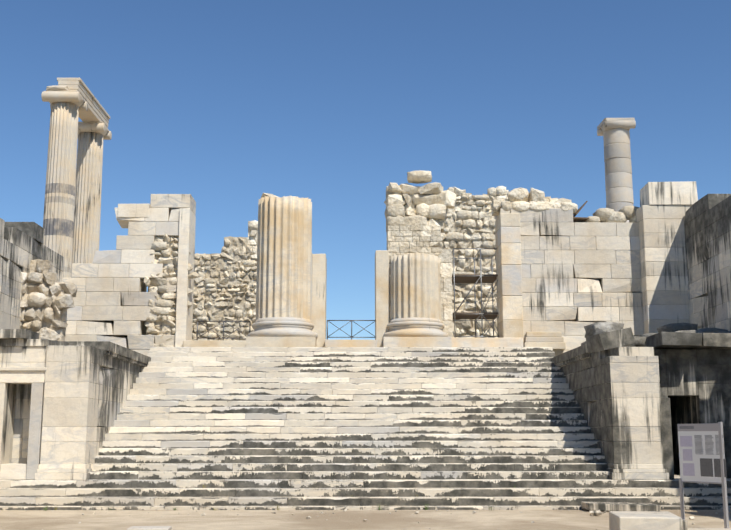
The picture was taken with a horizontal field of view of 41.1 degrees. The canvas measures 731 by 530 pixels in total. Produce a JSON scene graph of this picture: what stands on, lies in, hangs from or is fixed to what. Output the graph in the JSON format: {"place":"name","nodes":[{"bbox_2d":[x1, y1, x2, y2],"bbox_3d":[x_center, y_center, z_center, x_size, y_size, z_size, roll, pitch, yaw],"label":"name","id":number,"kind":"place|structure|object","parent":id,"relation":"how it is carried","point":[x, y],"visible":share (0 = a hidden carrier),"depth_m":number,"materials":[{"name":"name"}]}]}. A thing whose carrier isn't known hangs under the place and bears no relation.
{"place":"outdoors","nodes":[
{"label":"outdoors","id":0,"kind":"place"},
{"bbox_2d":[43,102,103,277],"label":"columns","id":1,"kind":"object","parent":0,"point":[72,214],"visible":0.56,"depth_m":65.36,"materials":[{"name":"stone"}]},
{"bbox_2d":[41,78,111,139],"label":"entablature","id":2,"kind":"structure","parent":1,"relation":"on","point":[93,116],"depth_m":67.31,"materials":[{"name":"stone"}]},
{"bbox_2d":[0,475,730,529],"bbox_3d":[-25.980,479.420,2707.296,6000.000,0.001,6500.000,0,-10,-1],"label":"ground","id":3,"kind":"structure","parent":0,"point":[299,520],"depth_m":24.20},
{"bbox_2d":[43,504,494,510],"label":"green weeds","id":4,"kind":"object","parent":3,"relation":"on","point":[377,507],"visible":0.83,"depth_m":27.24,"materials":[{"name":"green plant"}]},
{"bbox_2d":[1,508,722,529],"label":"pebbles","id":5,"kind":"object","parent":3,"relation":"on","point":[595,512],"visible":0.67,"depth_m":25.18,"materials":[{"name":"stone"}]},
{"bbox_2d":[0,347,730,509],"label":"stairs","id":6,"kind":"structure","parent":3,"relation":"on","point":[359,428],"depth_m":31.29,"materials":[{"name":"stone"}]},
{"bbox_2d":[0,329,68,479],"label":"doorway wall","id":7,"kind":"structure","parent":6,"relation":"on","point":[23,368],"depth_m":29.38,"materials":[{"name":"stone"}]},
{"bbox_2d":[35,341,150,479],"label":"parapet","id":8,"kind":"structure","parent":6,"relation":"on","point":[88,386],"depth_m":29.26,"materials":[{"name":"stone"}]},
{"bbox_2d":[144,186,508,346],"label":"rubble wall","id":9,"kind":"structure","parent":6,"relation":"on","point":[225,280],"depth_m":47.35,"materials":[{"name":"beige stone"}]},
{"bbox_2d":[246,196,451,346],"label":"fluted columns","id":10,"kind":"structure","parent":6,"relation":"on","point":[284,251],"depth_m":39.36,"materials":[{"name":"stone"}]},
{"bbox_2d":[63,194,643,355],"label":"wall","id":11,"kind":"structure","parent":6,"relation":"on","point":[577,277],"depth_m":40.09,"materials":[{"name":"stone"}]},
{"bbox_2d":[261,170,639,231],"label":"rubble stones","id":12,"kind":"object","parent":11,"relation":"attached to","point":[428,204],"visible":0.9,"depth_m":40.83,"materials":[{"name":"beige stone"}]},
{"bbox_2d":[635,181,697,346],"bbox_3d":[12.494,0.388,40.318,2.289,7.474,1.774,0,-10,-1],"label":"pilaster","id":13,"kind":"object","parent":11,"relation":"attached to","point":[661,211],"visible":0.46,"depth_m":39.70,"materials":[{"name":"stone"}]},
{"bbox_2d":[183,213,565,349],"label":"piers","id":14,"kind":"structure","parent":6,"relation":"on","point":[509,278],"depth_m":39.89,"materials":[{"name":"stone"}]},
{"bbox_2d":[197,320,375,339],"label":"railings","id":15,"kind":"object","parent":14,"relation":"on","point":[249,322],"visible":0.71,"depth_m":40.15,"materials":[{"name":"metal"}]},
{"bbox_2d":[452,248,498,337],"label":"scaffold","id":16,"kind":"object","parent":14,"relation":"on","point":[475,320],"visible":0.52,"depth_m":41.30,"materials":[{"name":"metal"}]},
{"bbox_2d":[387,226,452,337],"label":"masonry wall","id":17,"kind":"structure","parent":6,"relation":"on","point":[402,240],"depth_m":40.34,"materials":[{"name":"beige stone"}]},
{"bbox_2d":[552,327,668,479],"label":"parapet","id":18,"kind":"structure","parent":6,"relation":"on","point":[612,379],"depth_m":29.40,"materials":[{"name":"stone"}]},
{"bbox_2d":[646,332,730,479],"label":"doorway wall","id":19,"kind":"structure","parent":6,"relation":"on","point":[695,376],"depth_m":30.26,"materials":[{"name":"stone"}]},
{"bbox_2d":[0,194,730,330],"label":"side walls","id":20,"kind":"structure","parent":3,"relation":"on","point":[707,225],"depth_m":36.29,"materials":[{"name":"stone"}]},
{"bbox_2d":[19,259,77,340],"bbox_3d":[-11.986,2.195,37.125,2.976,4.180,4.967,0,-10,-1],"label":"rubble pile","id":21,"kind":"object","parent":20,"relation":"on","point":[47,301],"visible":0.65,"depth_m":34.98,"materials":[{"name":"beige stone"}]},
{"bbox_2d":[581,322,730,346],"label":"stone blocks","id":22,"kind":"object","parent":20,"relation":"on","point":[599,328],"visible":0.15,"depth_m":33.92,"materials":[{"name":"grey stone"}]},
{"bbox_2d":[127,502,730,529],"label":"loose blocks","id":23,"kind":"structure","parent":3,"relation":"on","point":[635,516],"depth_m":16.57,"materials":[{"name":"stone"}]},
{"bbox_2d":[679,422,728,527],"bbox_3d":[7.628,4.758,22.118,0.070,2.350,1.330,5,-11,-28],"label":"sign stand","id":24,"kind":"object","parent":3,"relation":"on","point":[724,484],"visible":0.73,"depth_m":21.64,"materials":[{"name":"grey metal"}]},
{"bbox_2d":[678,431,721,482],"bbox_3d":[7.626,4.272,22.208,0.030,1.300,1.250,5,-11,-28],"label":"sign panel","id":25,"kind":"object","parent":24,"relation":"attached to","point":[696,457],"visible":0.36,"depth_m":22.20,"materials":[{"name":"grey plastic"}]},
{"bbox_2d":[680,436,694,475],"bbox_3d":[7.431,4.406,22.510,0.003,0.900,0.380,5,-11,-28],"label":"text panel","id":26,"kind":"object","parent":25,"relation":"attached to","point":[688,468],"visible":1,"depth_m":22.50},
{"bbox_2d":[677,423,717,430],"bbox_3d":[7.601,3.717,22.315,0.003,0.170,1.210,5,-11,-28],"label":"sign header","id":27,"kind":"object","parent":25,"relation":"attached to","point":[707,427],"visible":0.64,"depth_m":22.20},
{"bbox_2d":[679,426,723,454],"bbox_3d":[7.648,3.981,22.179,0.004,0.638,1.290,5,-11,-28],"label":"sign text","id":28,"kind":"object","parent":25,"relation":"attached to","point":[700,443],"visible":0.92,"depth_m":22.09},
{"bbox_2d":[700,458,726,476],"bbox_3d":[7.785,4.540,21.827,0.003,0.400,0.740,5,-11,-28],"label":"photo sign","id":29,"kind":"object","parent":25,"relation":"attached to","point":[706,467],"visible":1,"depth_m":21.88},
{"bbox_2d":[0,0,730,339],"label":"sky","id":30,"kind":"structure","parent":0,"point":[225,104],"materials":[{"name":"blue"}]},
{"bbox_2d":[452,201,588,318],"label":"planks","id":31,"kind":"object","parent":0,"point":[472,278],"visible":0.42,"depth_m":41.59,"materials":[{"name":"brown wood"}]},
{"bbox_2d":[597,118,635,222],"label":"column","id":32,"kind":"structure","parent":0,"point":[614,133],"depth_m":70.87,"materials":[{"name":"stone"}]}
]}

